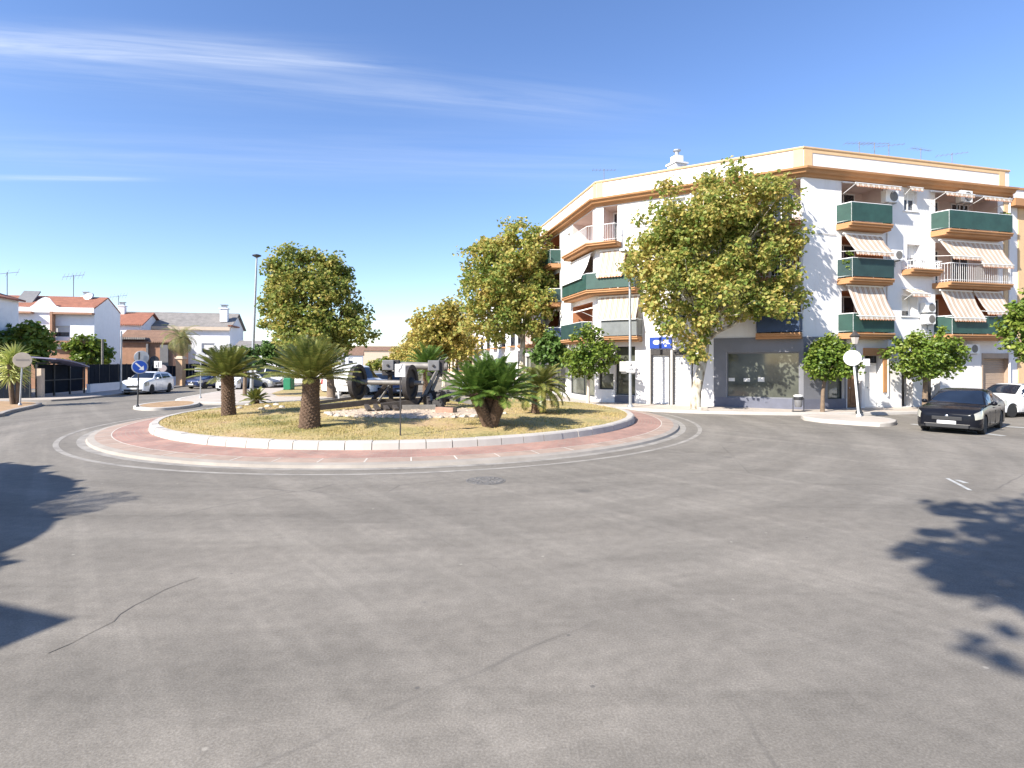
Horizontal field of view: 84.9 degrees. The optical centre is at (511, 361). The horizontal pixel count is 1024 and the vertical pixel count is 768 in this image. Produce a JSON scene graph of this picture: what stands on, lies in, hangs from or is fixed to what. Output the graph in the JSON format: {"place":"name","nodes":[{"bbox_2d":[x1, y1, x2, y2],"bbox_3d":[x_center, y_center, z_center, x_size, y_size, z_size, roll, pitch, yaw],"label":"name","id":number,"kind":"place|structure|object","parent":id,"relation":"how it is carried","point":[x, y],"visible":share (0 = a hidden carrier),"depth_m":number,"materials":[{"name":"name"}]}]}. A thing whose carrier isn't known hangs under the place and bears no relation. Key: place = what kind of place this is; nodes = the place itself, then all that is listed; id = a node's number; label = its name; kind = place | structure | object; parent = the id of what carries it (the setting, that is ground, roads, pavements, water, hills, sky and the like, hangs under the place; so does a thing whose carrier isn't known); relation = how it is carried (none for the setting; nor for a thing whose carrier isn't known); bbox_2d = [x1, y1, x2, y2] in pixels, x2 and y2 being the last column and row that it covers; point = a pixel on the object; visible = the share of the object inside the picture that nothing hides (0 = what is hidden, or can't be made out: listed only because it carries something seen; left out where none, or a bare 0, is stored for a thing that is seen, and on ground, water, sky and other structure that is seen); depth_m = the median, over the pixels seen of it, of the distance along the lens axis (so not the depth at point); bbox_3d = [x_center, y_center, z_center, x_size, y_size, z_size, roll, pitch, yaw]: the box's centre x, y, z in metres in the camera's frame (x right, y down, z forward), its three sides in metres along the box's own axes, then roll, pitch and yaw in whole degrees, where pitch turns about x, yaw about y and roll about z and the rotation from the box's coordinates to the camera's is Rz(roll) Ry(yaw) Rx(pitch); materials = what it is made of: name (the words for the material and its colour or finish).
{"place":"outdoors","nodes":[
{"label":"outdoors","id":0,"kind":"place"},
{"bbox_2d":[0,293,25,334],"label":"house","id":1,"kind":"structure","parent":0,"point":[9,310],"depth_m":40.07,"materials":[{"name":"white paint"}]},
{"bbox_2d":[0,385,175,399],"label":"sidewalk","id":2,"kind":"structure","parent":0,"point":[66,395],"depth_m":39.76,"materials":[{"name":"concrete"}]},
{"bbox_2d":[31,356,89,396],"bbox_3d":[-31.112,0.990,39.108,1.900,2.720,5.774,0,0,-10],"label":"shelter","id":3,"kind":"object","parent":2,"relation":"on","point":[63,375],"visible":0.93,"depth_m":38.66,"materials":[{"name":"metal"}]},
{"bbox_2d":[101,339,103,363],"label":"pole","id":4,"kind":"object","parent":2,"relation":"on","point":[102,351],"visible":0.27,"depth_m":48.94,"materials":[{"name":"grey paint"}]},
{"bbox_2d":[119,331,121,389],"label":"pole","id":5,"kind":"object","parent":2,"relation":"on","point":[120,359],"visible":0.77,"depth_m":45.45,"materials":[{"name":"metal"}]},
{"bbox_2d":[272,382,326,395],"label":"lawn","id":6,"kind":"structure","parent":0,"point":[297,391],"depth_m":41.83,"materials":[{"name":"yellow plant"}]},
{"bbox_2d":[350,346,397,368],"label":"house","id":7,"kind":"structure","parent":0,"point":[373,352],"depth_m":188.34,"materials":[{"name":"beige paint"}]},
{"bbox_2d":[0,371,1023,767],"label":"road","id":8,"kind":"structure","parent":0,"point":[756,591],"depth_m":5.62,"materials":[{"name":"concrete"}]},
{"bbox_2d":[0,323,15,357],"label":"garden tree","id":9,"kind":"object","parent":8,"relation":"on","point":[10,331],"visible":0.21,"depth_m":39.29,"materials":[{"name":"green plant"}]},
{"bbox_2d":[0,364,30,397],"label":"fence","id":10,"kind":"object","parent":8,"relation":"on","point":[4,391],"visible":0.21,"depth_m":35.78,"materials":[{"name":"metal"}]},
{"bbox_2d":[0,401,41,416],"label":"verge island kerb","id":11,"kind":"structure","parent":8,"relation":"on","point":[13,410],"depth_m":28.02,"materials":[{"name":"white concrete"}]},
{"bbox_2d":[0,401,35,411],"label":"verge island","id":12,"kind":"structure","parent":11,"relation":"on","point":[5,405],"depth_m":29.54,"materials":[{"name":"soil"}]},
{"bbox_2d":[0,342,37,403],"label":"yucca","id":13,"kind":"object","parent":12,"relation":"on","point":[12,370],"visible":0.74,"depth_m":30.31,"materials":[{"name":"green plant"}]},
{"bbox_2d":[13,352,31,404],"bbox_3d":[-25.940,0.914,29.707,0.800,2.797,0.237,0,0,-30],"label":"road sign","id":14,"kind":"object","parent":12,"relation":"on","point":[22,360],"visible":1,"depth_m":29.63,"materials":[{"name":"metal"}]},
{"bbox_2d":[0,319,61,394],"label":"garden tree","id":15,"kind":"object","parent":8,"relation":"on","point":[37,336],"visible":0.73,"depth_m":39.12,"materials":[{"name":"green plant"}]},
{"bbox_2d":[1,270,120,389],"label":"house","id":16,"kind":"structure","parent":8,"relation":"on","point":[65,318],"depth_m":49.82,"materials":[{"name":"white paint"}]},
{"bbox_2d":[55,326,69,336],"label":"window","id":17,"kind":"structure","parent":16,"relation":"in","point":[62,331],"depth_m":49.54,"materials":[{"name":"white glass"}]},
{"bbox_2d":[60,333,116,364],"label":"garden tree","id":18,"kind":"object","parent":8,"relation":"on","point":[85,354],"visible":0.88,"depth_m":49.20,"materials":[{"name":"green plant"}]},
{"bbox_2d":[0,385,184,401],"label":"sidewalk kerb","id":19,"kind":"structure","parent":8,"relation":"on","point":[67,399],"depth_m":36.10,"materials":[{"name":"grey concrete"}]},
{"bbox_2d":[86,364,135,392],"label":"fence","id":20,"kind":"object","parent":8,"relation":"on","point":[103,377],"visible":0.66,"depth_m":44.92,"materials":[{"name":"metal"}]},
{"bbox_2d":[110,292,158,333],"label":"house","id":21,"kind":"structure","parent":8,"relation":"on","point":[135,321],"depth_m":62.33,"materials":[{"name":"tile"}]},
{"bbox_2d":[121,371,173,393],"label":"suv","id":22,"kind":"object","parent":8,"relation":"on","point":[151,382],"visible":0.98,"depth_m":42.45,"materials":[{"name":"white paint"}]},
{"bbox_2d":[122,330,191,375],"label":"house","id":23,"kind":"structure","parent":8,"relation":"on","point":[149,342],"depth_m":58.59,"materials":[{"name":"brick"}]},
{"bbox_2d":[151,365,175,384],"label":"fence","id":24,"kind":"object","parent":8,"relation":"on","point":[169,369],"visible":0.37,"depth_m":54.77,"materials":[{"name":"metal"}]},
{"bbox_2d":[133,400,199,410],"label":"splitter island kerb","id":25,"kind":"structure","parent":8,"relation":"on","point":[195,404],"depth_m":28.55,"materials":[{"name":"concrete"}]},
{"bbox_2d":[131,351,148,406],"bbox_3d":[-18.930,0.874,28.524,0.746,2.855,0.217,0,0,-28],"label":"road sign","id":26,"kind":"object","parent":25,"relation":"on","point":[139,364],"visible":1,"depth_m":28.48,"materials":[{"name":"metal"}]},
{"bbox_2d":[140,401,193,406],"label":"splitter island","id":27,"kind":"structure","parent":25,"relation":"on","point":[169,404],"depth_m":30.10,"materials":[{"name":"soil"}]},
{"bbox_2d":[174,356,186,385],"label":"gate pillar","id":28,"kind":"structure","parent":8,"relation":"on","point":[180,370],"depth_m":54.29,"materials":[{"name":"paint"}]},
{"bbox_2d":[161,324,203,355],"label":"palm tree","id":29,"kind":"object","parent":8,"relation":"on","point":[180,343],"visible":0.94,"depth_m":54.77,"materials":[{"name":"green plant"}]},
{"bbox_2d":[127,304,245,371],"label":"house","id":30,"kind":"structure","parent":8,"relation":"on","point":[224,326],"depth_m":65.85,"materials":[{"name":"white paint"}]},
{"bbox_2d":[202,343,214,354],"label":"window","id":31,"kind":"structure","parent":30,"relation":"in","point":[205,346],"depth_m":65.53,"materials":[{"name":"white glass"}]},
{"bbox_2d":[186,363,208,379],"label":"fence","id":32,"kind":"object","parent":8,"relation":"on","point":[190,372],"visible":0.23,"depth_m":55.26,"materials":[{"name":"metal"}]},
{"bbox_2d":[185,373,216,388],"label":"parked car","id":33,"kind":"object","parent":8,"relation":"on","point":[193,382],"visible":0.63,"depth_m":50.40,"materials":[{"name":"blue paint"}]},
{"bbox_2d":[216,368,248,390],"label":"van","id":34,"kind":"object","parent":8,"relation":"on","point":[238,383],"visible":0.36,"depth_m":46.66,"materials":[{"name":"white paint"}]},
{"bbox_2d":[235,345,262,395],"bbox_3d":[-18.053,0.631,38.066,2.368,3.598,2.230,0,0,0],"label":"street tree","id":35,"kind":"object","parent":8,"relation":"on","point":[252,352],"visible":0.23,"depth_m":37.89,"materials":[{"name":"green plant"}]},
{"bbox_2d":[181,383,336,401],"bbox_3d":[-21.743,2.316,61.539,9.082,0.001,59.921,0,0,-12],"label":"median","id":36,"kind":"object","parent":8,"relation":"on","point":[213,397],"visible":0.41,"depth_m":36.13,"materials":[{"name":"concrete"}]},
{"bbox_2d":[195,352,205,397],"bbox_3d":[-19.769,0.850,35.539,0.635,2.920,0.158,0,0,-25],"label":"road sign","id":37,"kind":"object","parent":36,"relation":"on","point":[198,358],"visible":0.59,"depth_m":35.50,"materials":[{"name":"metal"}]},
{"bbox_2d":[247,254,260,394],"bbox_3d":[-18.163,-2.621,39.439,0.980,9.872,0.585,0,0,0],"label":"street lamp","id":38,"kind":"object","parent":36,"relation":"on","point":[257,256],"visible":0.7,"depth_m":39.37,"materials":[{"name":"metal"}]},
{"bbox_2d":[254,241,382,398],"bbox_3d":[-12.674,-2.812,36.230,8.436,10.404,5.592,0,0,0],"label":"plane tree","id":39,"kind":"object","parent":36,"relation":"on","point":[325,285],"visible":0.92,"depth_m":35.55,"materials":[{"name":"green plant"}]},
{"bbox_2d":[175,391,344,404],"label":"median kerb","id":40,"kind":"structure","parent":8,"relation":"on","point":[219,403],"depth_m":32.77,"materials":[{"name":"concrete"}]},
{"bbox_2d":[248,372,282,387],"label":"parked car","id":41,"kind":"object","parent":8,"relation":"on","point":[270,382],"visible":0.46,"depth_m":49.47,"materials":[{"name":"silver metal"}]},
{"bbox_2d":[248,340,296,371],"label":"garden tree","id":42,"kind":"object","parent":8,"relation":"on","point":[266,348],"visible":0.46,"depth_m":55.03,"materials":[{"name":"green plant"}]},
{"bbox_2d":[283,376,294,389],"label":"container","id":43,"kind":"object","parent":8,"relation":"on","point":[288,383],"visible":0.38,"depth_m":45.60,"materials":[{"name":"plastic"}]},
{"bbox_2d":[236,341,344,382],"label":"house","id":44,"kind":"structure","parent":8,"relation":"on","point":[244,343],"depth_m":61.97,"materials":[{"name":"white paint"}]},
{"bbox_2d":[321,365,385,394],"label":"van","id":45,"kind":"object","parent":8,"relation":"on","point":[371,374],"visible":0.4,"depth_m":41.82,"materials":[{"name":"white paint"}]},
{"bbox_2d":[53,411,701,474],"bbox_3d":[-4.330,2.446,23.800,23.500,0.001,23.500,0,0,0],"label":"roundabout line","id":46,"kind":"object","parent":8,"relation":"on","point":[81,443],"visible":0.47,"depth_m":13.71,"materials":[{"name":"paint"}]},
{"bbox_2d":[365,356,390,371],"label":"garden tree","id":47,"kind":"object","parent":8,"relation":"on","point":[376,365],"visible":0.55,"depth_m":94.33,"materials":[{"name":"green plant"}]},
{"bbox_2d":[85,412,679,467],"bbox_3d":[-4.330,2.400,23.800,21.960,0.100,21.960,0,0,0],"label":"apron edge","id":48,"kind":"object","parent":8,"relation":"on","point":[91,442],"visible":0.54,"depth_m":13.56,"materials":[{"name":"grey concrete"}]},
{"bbox_2d":[94,408,673,462],"bbox_3d":[-4.330,2.308,23.800,20.640,0.047,20.640,0,0,0],"label":"roundabout apron","id":49,"kind":"object","parent":48,"relation":"on","point":[138,434],"visible":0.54,"depth_m":15.00,"materials":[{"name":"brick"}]},
{"bbox_2d":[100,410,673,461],"bbox_3d":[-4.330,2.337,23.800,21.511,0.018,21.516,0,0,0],"label":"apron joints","id":50,"kind":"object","parent":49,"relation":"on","point":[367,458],"visible":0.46,"depth_m":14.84,"materials":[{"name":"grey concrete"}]},
{"bbox_2d":[148,397,634,449],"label":"roundabout kerb","id":51,"kind":"structure","parent":49,"relation":"on","point":[155,428],"depth_m":15.17,"materials":[{"name":"concrete"}]},
{"bbox_2d":[159,397,627,440],"bbox_3d":[-4.330,1.972,23.800,18.160,0.236,18.160,0,0,0],"label":"roundabout mound","id":52,"kind":"object","parent":51,"relation":"on","point":[477,431],"visible":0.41,"depth_m":17.88,"materials":[{"name":"yellow plant"}]},
{"bbox_2d":[184,343,266,415],"bbox_3d":[-10.631,0.737,20.773,2.784,2.809,2.768,0,0,0],"label":"cycad","id":53,"kind":"object","parent":52,"relation":"on","point":[226,364],"visible":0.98,"depth_m":20.64,"materials":[{"name":"green plant"}]},
{"bbox_2d":[238,387,270,404],"bbox_3d":[-12.633,1.736,27.546,1.491,0.993,1.512,0,0,0],"label":"cycad","id":54,"kind":"object","parent":52,"relation":"on","point":[254,396],"visible":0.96,"depth_m":27.46,"materials":[{"name":"green plant"}]},
{"bbox_2d":[259,334,364,428],"bbox_3d":[-6.118,0.641,17.121,3.005,3.007,3.201,0,0,-38],"label":"cycad","id":55,"kind":"object","parent":52,"relation":"on","point":[313,358],"visible":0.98,"depth_m":16.82,"materials":[{"name":"green plant"}]},
{"bbox_2d":[320,357,471,412],"bbox_3d":[-4.398,0.899,21.974,7.029,2.205,3.359,0,0,0],"label":"monument","id":56,"kind":"object","parent":52,"relation":"on","point":[410,382],"visible":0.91,"depth_m":21.86,"materials":[{"name":"metal"}]},
{"bbox_2d":[395,364,404,435],"bbox_3d":[-3.101,1.085,15.546,0.290,2.042,0.066,0,0,0],"label":"plaque","id":57,"kind":"object","parent":52,"relation":"on","point":[400,370],"visible":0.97,"depth_m":15.52,"materials":[{"name":"metal"}]},
{"bbox_2d":[331,407,476,418],"bbox_3d":[-3.600,1.882,20.900,6.796,0.178,3.723,0,0,0],"label":"rubble bed","id":58,"kind":"object","parent":52,"relation":"on","point":[419,412],"visible":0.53,"depth_m":20.11,"materials":[{"name":"grey stone"}]},
{"bbox_2d":[400,342,456,394],"bbox_3d":[-4.346,0.535,28.427,2.914,3.078,2.870,0,0,-31],"label":"cycad","id":59,"kind":"object","parent":52,"relation":"on","point":[428,353],"visible":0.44,"depth_m":28.22,"materials":[{"name":"green plant"}]},
{"bbox_2d":[436,348,543,427],"bbox_3d":[-0.676,0.872,17.522,3.367,2.574,3.101,0,0,0],"label":"cycad","id":60,"kind":"object","parent":52,"relation":"on","point":[489,380],"visible":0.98,"depth_m":17.08,"materials":[{"name":"green plant"}]},
{"bbox_2d":[512,363,569,413],"bbox_3d":[1.099,1.080,21.457,2.255,2.051,2.413,0,0,0],"label":"cycad","id":61,"kind":"object","parent":52,"relation":"on","point":[542,377],"visible":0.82,"depth_m":21.13,"materials":[{"name":"green plant"}]},
{"bbox_2d":[386,375,402,395],"bbox_3d":[-8.373,1.702,41.489,2.150,1.496,4.263,0,0,-14],"label":"parked car","id":62,"kind":"object","parent":8,"relation":"on","point":[396,389],"visible":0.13,"depth_m":39.45,"materials":[{"name":"blue paint"}]},
{"bbox_2d":[388,345,402,359],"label":"plane tree","id":63,"kind":"object","parent":8,"relation":"on","point":[393,355],"visible":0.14,"depth_m":118.75,"materials":[{"name":"yellow plant"}]},
{"bbox_2d":[394,339,407,361],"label":"plane tree","id":64,"kind":"object","parent":8,"relation":"on","point":[402,354],"visible":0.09,"depth_m":98.85,"materials":[{"name":"yellow plant"}]},
{"bbox_2d":[399,327,419,361],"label":"plane tree","id":65,"kind":"object","parent":8,"relation":"on","point":[406,348],"visible":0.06,"depth_m":82.85,"materials":[{"name":"yellow plant"}]},
{"bbox_2d":[402,294,486,386],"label":"plane tree","id":66,"kind":"object","parent":8,"relation":"on","point":[447,314],"visible":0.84,"depth_m":52.76,"materials":[{"name":"yellow plant"}]},
{"bbox_2d":[447,331,476,374],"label":"apartment block","id":67,"kind":"structure","parent":8,"relation":"on","point":[450,370],"depth_m":91.70,"materials":[{"name":"white paint"}]},
{"bbox_2d":[466,476,505,484],"bbox_3d":[-0.543,2.442,11.510,0.820,0.016,0.820,0,0,0],"label":"manhole cover","id":68,"kind":"object","parent":8,"relation":"on","point":[486,480],"visible":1,"depth_m":11.46,"materials":[{"name":"grey metal"}]},
{"bbox_2d":[474,307,519,379],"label":"apartment block","id":69,"kind":"structure","parent":8,"relation":"on","point":[506,350],"depth_m":54.89,"materials":[{"name":"white paint"}]},
{"bbox_2d":[522,326,566,388],"bbox_3d":[2.356,0.043,37.276,2.872,4.774,2.626,0,0,-35],"label":"street tree","id":70,"kind":"object","parent":8,"relation":"on","point":[542,350],"visible":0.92,"depth_m":37.02,"materials":[{"name":"green plant"}]},
{"bbox_2d":[418,372,917,415],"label":"sidewalk kerb","id":71,"kind":"structure","parent":8,"relation":"on","point":[767,413],"depth_m":25.97,"materials":[{"name":"concrete"}]},
{"bbox_2d":[516,141,1018,409],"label":"apartment block","id":72,"kind":"structure","parent":8,"relation":"on","point":[927,243],"depth_m":28.91,"materials":[{"name":"paint"}]},
{"bbox_2d":[552,362,564,391],"bbox_3d":[3.332,0.800,39.744,0.090,2.640,4.240,0,0,-14],"label":"shop window","id":73,"kind":"structure","parent":72,"relation":"in","point":[562,371],"depth_m":39.46,"materials":[{"name":"glass"}]},
{"bbox_2d":[571,352,594,396],"bbox_3d":[4.540,0.700,34.944,0.090,2.840,4.740,0,0,-14],"label":"shop window","id":74,"kind":"structure","parent":72,"relation":"in","point":[578,386],"depth_m":35.37,"materials":[{"name":"glass"}]},
{"bbox_2d":[600,350,613,388],"bbox_3d":[5.529,0.450,32.344,0.952,2.340,0.090,0,0,30],"label":"shop window","id":75,"kind":"structure","parent":72,"relation":"in","point":[606,382],"depth_m":32.34,"materials":[{"name":"glass"}]},
{"bbox_2d":[617,347,634,394],"bbox_3d":[6.526,0.525,31.830,1.227,2.790,0.090,0,0,30],"label":"shop window","id":76,"kind":"structure","parent":72,"relation":"in","point":[622,376],"depth_m":31.92,"materials":[{"name":"glass"}]},
{"bbox_2d":[649,337,671,348],"bbox_3d":[8.085,-1.020,30.474,1.200,0.620,0.122,0,0,30],"label":"shop sign","id":77,"kind":"object","parent":72,"relation":"attached to","point":[656,343],"visible":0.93,"depth_m":30.45,"materials":[{"name":"blue plastic"}]},
{"bbox_2d":[727,352,799,398],"bbox_3d":[12.582,0.681,28.138,3.416,2.365,0.090,0,0,30],"label":"shop window","id":78,"kind":"structure","parent":72,"relation":"in","point":[775,375],"depth_m":28.12,"materials":[{"name":"grey glass"}]},
{"bbox_2d":[828,377,841,398],"bbox_3d":[15.893,1.340,27.760,1.048,1.222,0.090,0,0,-15],"label":"shop window","id":79,"kind":"structure","parent":72,"relation":"in","point":[835,388],"depth_m":27.82,"materials":[{"name":"glass"}]},
{"bbox_2d":[847,375,856,406],"bbox_3d":[16.964,1.085,28.136,0.822,2.430,0.298,0,0,0],"label":"door","id":80,"kind":"structure","parent":72,"relation":"in","point":[851,396],"depth_m":28.12,"materials":[{"name":"brown wood"}]},
{"bbox_2d":[863,348,887,406],"bbox_3d":[18.257,0.810,28.316,1.541,2.980,0.490,0,0,-15],"label":"door","id":81,"kind":"structure","parent":72,"relation":"in","point":[869,353],"depth_m":28.43,"materials":[{"name":"white metal"}]},
{"bbox_2d":[900,297,919,317],"bbox_3d":[20.385,-2.840,28.971,1.255,1.140,0.860,0,0,0],"label":"window","id":82,"kind":"structure","parent":72,"relation":"in","point":[905,303],"depth_m":29.28,"materials":[{"name":"white metal"}]},
{"bbox_2d":[903,192,918,212],"bbox_3d":[20.444,-8.225,28.847,0.995,1.090,0.290,0,0,-15],"label":"window","id":83,"kind":"structure","parent":72,"relation":"in","point":[909,196],"depth_m":28.95,"materials":[{"name":"white metal"}]},
{"bbox_2d":[906,245,916,265],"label":"window","id":84,"kind":"structure","parent":72,"relation":"in","point":[910,249],"depth_m":29.13,"materials":[{"name":"white glass"}]},
{"bbox_2d":[801,414,896,426],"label":"kerb island","id":85,"kind":"structure","parent":8,"relation":"on","point":[889,423],"depth_m":21.82,"materials":[{"name":"concrete"}]},
{"bbox_2d":[807,414,889,421],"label":"traffic island","id":86,"kind":"structure","parent":85,"relation":"on","point":[850,417],"depth_m":23.10,"materials":[{"name":"concrete"}]},
{"bbox_2d":[843,350,861,416],"bbox_3d":[14.327,0.911,23.573,0.664,2.785,0.299,0,0,29],"label":"road sign","id":87,"kind":"object","parent":86,"relation":"on","point":[853,358],"visible":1,"depth_m":23.46,"materials":[{"name":"white metal"}]},
{"bbox_2d":[917,388,1004,433],"bbox_3d":[16.451,1.712,20.455,4.613,1.476,2.180,0,0,-41],"label":"parked car","id":88,"kind":"object","parent":8,"relation":"on","point":[979,411],"visible":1,"depth_m":19.42,"materials":[{"name":"black paint"}]},
{"bbox_2d":[987,383,1023,417],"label":"parked car","id":89,"kind":"object","parent":8,"relation":"on","point":[1011,395],"visible":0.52,"depth_m":24.64,"materials":[{"name":"white paint"}]},
{"bbox_2d":[989,288,1023,363],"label":"orange tree","id":90,"kind":"object","parent":8,"relation":"on","point":[1014,317],"visible":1,"depth_m":24.39,"materials":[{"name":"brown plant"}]},
{"bbox_2d":[1009,186,1023,382],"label":"apartment block","id":91,"kind":"structure","parent":8,"relation":"on","point":[1017,261],"depth_m":30.78,"materials":[{"name":"white paint"}]},
{"bbox_2d":[0,0,1023,345],"label":"sky","id":92,"kind":"structure","parent":0,"point":[149,149],"materials":[{"name":"blue"}]},
{"bbox_2d":[440,374,918,411],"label":"sidewalk","id":93,"kind":"structure","parent":0,"point":[687,407],"depth_m":27.77,"materials":[{"name":"concrete"}]},
{"bbox_2d":[452,216,559,393],"bbox_3d":[-0.326,-3.965,39.977,7.885,12.731,6.470,0,0,0],"label":"plane tree","id":94,"kind":"object","parent":93,"relation":"on","point":[512,283],"visible":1,"depth_m":38.63,"materials":[{"name":"green plant"}]},
{"bbox_2d":[558,322,622,402],"bbox_3d":[4.220,0.120,30.090,3.388,4.559,3.086,0,0,0],"label":"orange tree","id":95,"kind":"object","parent":93,"relation":"on","point":[583,361],"visible":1,"depth_m":29.72,"materials":[{"name":"green plant"}]},
{"bbox_2d":[619,248,634,406],"bbox_3d":[5.771,-1.575,27.997,0.774,7.790,1.951,0,0,11],"label":"lamp post","id":96,"kind":"object","parent":93,"relation":"on","point":[628,366],"visible":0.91,"depth_m":28.68,"materials":[{"name":"metal"}]},
{"bbox_2d":[615,155,815,408],"bbox_3d":[9.631,-3.618,26.646,9.059,12.036,5.739,0,0,0],"label":"plane tree","id":97,"kind":"object","parent":93,"relation":"on","point":[704,223],"visible":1,"depth_m":25.94,"materials":[{"name":"green plant"}]},
{"bbox_2d":[792,394,804,411],"bbox_3d":[13.289,1.925,25.984,0.560,0.790,0.420,0,0,0],"label":"litter bin","id":98,"kind":"object","parent":93,"relation":"on","point":[798,400],"visible":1,"depth_m":25.86,"materials":[{"name":"black plastic"}]},
{"bbox_2d":[800,332,866,411],"bbox_3d":[14.846,0.512,26.087,2.736,3.776,2.558,0,0,0],"label":"orange tree","id":99,"kind":"object","parent":93,"relation":"on","point":[827,362],"visible":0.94,"depth_m":25.63,"materials":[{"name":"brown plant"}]},
{"bbox_2d":[849,330,869,412],"bbox_3d":[15.733,0.453,25.400,0.870,3.743,0.433,0,0,0],"label":"street lantern","id":100,"kind":"object","parent":93,"relation":"on","point":[854,335],"visible":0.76,"depth_m":25.33,"materials":[{"name":"metal"}]},
{"bbox_2d":[877,325,972,404],"bbox_3d":[19.660,0.343,26.515,3.755,4.114,3.366,0,0,-36],"label":"orange tree","id":101,"kind":"object","parent":93,"relation":"on","point":[927,360],"visible":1,"depth_m":26.01,"materials":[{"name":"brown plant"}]},
{"label":"ground","id":102,"kind":"structure","parent":0,"visible":0},
{"bbox_2d":[345,350,363,364],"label":"house","id":103,"kind":"structure","parent":102,"relation":"on","point":[356,356],"depth_m":149.76,"materials":[{"name":"white paint"}]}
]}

